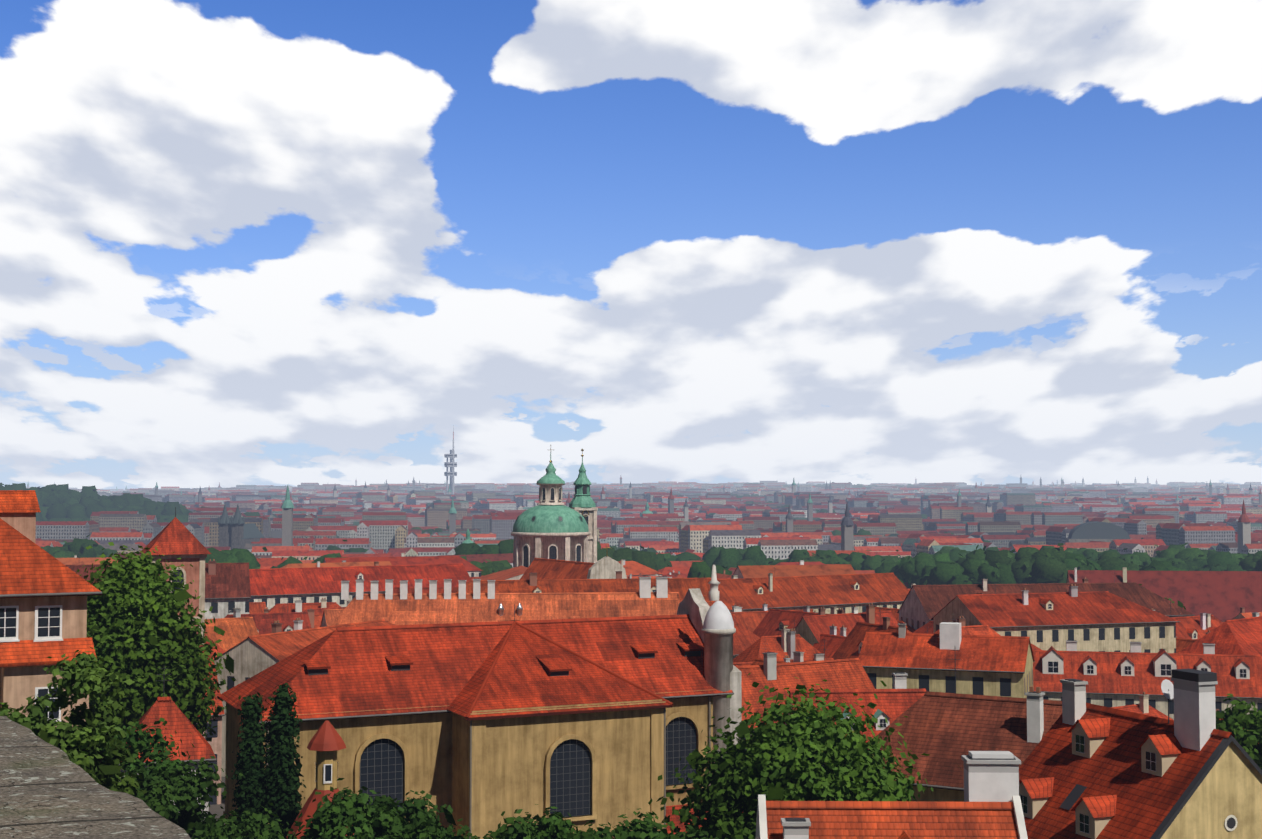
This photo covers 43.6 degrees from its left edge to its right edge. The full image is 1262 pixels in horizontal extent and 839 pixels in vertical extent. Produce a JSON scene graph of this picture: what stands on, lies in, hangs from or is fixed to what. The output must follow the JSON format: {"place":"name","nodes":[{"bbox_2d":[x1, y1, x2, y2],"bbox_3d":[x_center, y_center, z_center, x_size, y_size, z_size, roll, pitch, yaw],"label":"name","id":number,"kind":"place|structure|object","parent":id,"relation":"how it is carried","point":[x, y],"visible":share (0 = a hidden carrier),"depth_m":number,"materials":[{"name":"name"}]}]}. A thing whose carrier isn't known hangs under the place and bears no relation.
{"place":"outdoors","nodes":[
{"label":"outdoors","id":0,"kind":"place"},
{"bbox_2d":[124,488,224,825],"bbox_3d":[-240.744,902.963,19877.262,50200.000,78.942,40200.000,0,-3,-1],"label":"terrain","id":1,"kind":"structure","parent":0,"point":[216,809],"depth_m":150.83,"materials":[{"name":"green plant"}]},
{"bbox_2d":[0,490,101,726],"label":"house","id":2,"kind":"structure","parent":1,"relation":"on","point":[44,594],"depth_m":72.68,"materials":[{"name":"tile"}]},
{"bbox_2d":[0,716,190,838],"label":"stone parapet","id":3,"kind":"structure","parent":1,"relation":"on","point":[48,791],"depth_m":7.58,"materials":[{"name":"grey stone"}]},
{"bbox_2d":[76,542,235,776],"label":"tree","id":4,"kind":"object","parent":1,"relation":"on","point":[140,632],"visible":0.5,"depth_m":105.62,"materials":[{"name":"green plant"}]},
{"bbox_2d":[119,665,216,817],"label":"garden pavilion","id":5,"kind":"structure","parent":1,"relation":"on","point":[168,710],"depth_m":96.95,"materials":[{"name":"tile"}]},
{"bbox_2d":[140,507,210,644],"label":"tower","id":6,"kind":"structure","parent":1,"relation":"on","point":[180,540],"depth_m":185.81,"materials":[{"name":"tile"}]},
{"bbox_2d":[222,683,305,838],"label":"cypress trees","id":7,"kind":"object","parent":1,"relation":"on","point":[278,775],"visible":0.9,"depth_m":87.43,"materials":[{"name":"green plant"}]},
{"bbox_2d":[286,721,353,838],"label":"turret","id":8,"kind":"object","parent":1,"relation":"on","point":[326,742],"visible":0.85,"depth_m":82.78,"materials":[{"name":"tile"}]},
{"bbox_2d":[0,646,718,838],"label":"shrubs","id":9,"kind":"object","parent":1,"relation":"on","point":[94,749],"visible":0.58,"depth_m":74.29,"materials":[{"name":"green plant"}]},
{"bbox_2d":[444,425,456,493],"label":"television tower","id":10,"kind":"structure","parent":1,"relation":"on","point":[451,464],"depth_m":4285.21,"materials":[{"name":"metal"}]},
{"bbox_2d":[217,565,742,838],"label":"church","id":11,"kind":"structure","parent":1,"relation":"on","point":[479,728],"depth_m":101.38,"materials":[{"name":"tile"}]},
{"bbox_2d":[472,449,597,579],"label":"domed church","id":12,"kind":"structure","parent":1,"relation":"on","point":[550,525],"depth_m":412.11,"materials":[{"name":"paint"}]},
{"bbox_2d":[0,483,1183,552],"bbox_3d":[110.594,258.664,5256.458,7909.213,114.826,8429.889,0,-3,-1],"label":"trees","id":13,"kind":"object","parent":1,"relation":"on","point":[63,502],"visible":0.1,"depth_m":2076.19,"materials":[{"name":"green plant"}]},
{"bbox_2d":[26,476,1261,559],"bbox_3d":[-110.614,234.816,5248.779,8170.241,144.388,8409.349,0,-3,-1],"label":"city","id":14,"kind":"object","parent":1,"relation":"on","point":[312,521],"visible":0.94,"depth_m":2158.84,"materials":[{"name":"paint"}]},
{"bbox_2d":[41,534,1261,588],"bbox_3d":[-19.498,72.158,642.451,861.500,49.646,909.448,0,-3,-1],"label":"town trees","id":15,"kind":"object","parent":1,"relation":"on","point":[947,565],"visible":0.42,"depth_m":742.19,"materials":[{"name":"green plant"}]},
{"bbox_2d":[56,550,1261,804],"bbox_3d":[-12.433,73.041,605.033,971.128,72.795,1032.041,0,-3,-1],"label":"buildings","id":16,"kind":"structure","parent":1,"relation":"on","point":[808,624],"depth_m":250.54,"materials":[{"name":"tile"}]},
{"bbox_2d":[218,481,1211,549],"bbox_3d":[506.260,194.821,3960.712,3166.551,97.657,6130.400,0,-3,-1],"label":"skyline landmarks","id":17,"kind":"object","parent":1,"relation":"on","point":[236,531],"visible":0.23,"depth_m":1464.80,"materials":[{"name":"paint"}]},
{"bbox_2d":[214,547,1261,776],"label":"buildings","id":18,"kind":"structure","parent":1,"relation":"on","point":[1010,666],"depth_m":202.18,"materials":[{"name":"tile"}]},
{"bbox_2d":[648,673,961,838],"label":"tree","id":19,"kind":"object","parent":1,"relation":"on","point":[772,762],"visible":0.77,"depth_m":76.41,"materials":[{"name":"green plant"}]},
{"bbox_2d":[783,672,925,765],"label":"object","id":20,"kind":"object","parent":1,"relation":"on","point":[896,701],"visible":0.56,"depth_m":106.11,"materials":[{"name":"tile"}]},
{"bbox_2d":[755,751,1027,838],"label":"house front","id":21,"kind":"structure","parent":1,"relation":"on","point":[990,807],"depth_m":53.48,"materials":[{"name":"tile"}]},
{"bbox_2d":[868,650,1061,801],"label":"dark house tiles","id":22,"kind":"object","parent":1,"relation":"on","point":[945,731],"visible":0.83,"depth_m":89.38,"materials":[{"name":"tile"}]},
{"bbox_2d":[1019,669,1261,838],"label":"house gable dormers","id":23,"kind":"object","parent":1,"relation":"on","point":[1094,771],"visible":0.98,"depth_m":63.42,"materials":[{"name":"tile"}]},
{"bbox_2d":[1139,584,1261,769],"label":"trees","id":24,"kind":"object","parent":1,"relation":"on","point":[1241,724],"visible":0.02,"depth_m":115.24,"materials":[{"name":"green plant"}]},
{"bbox_2d":[0,0,1261,488],"label":"sky","id":25,"kind":"structure","parent":0,"point":[293,243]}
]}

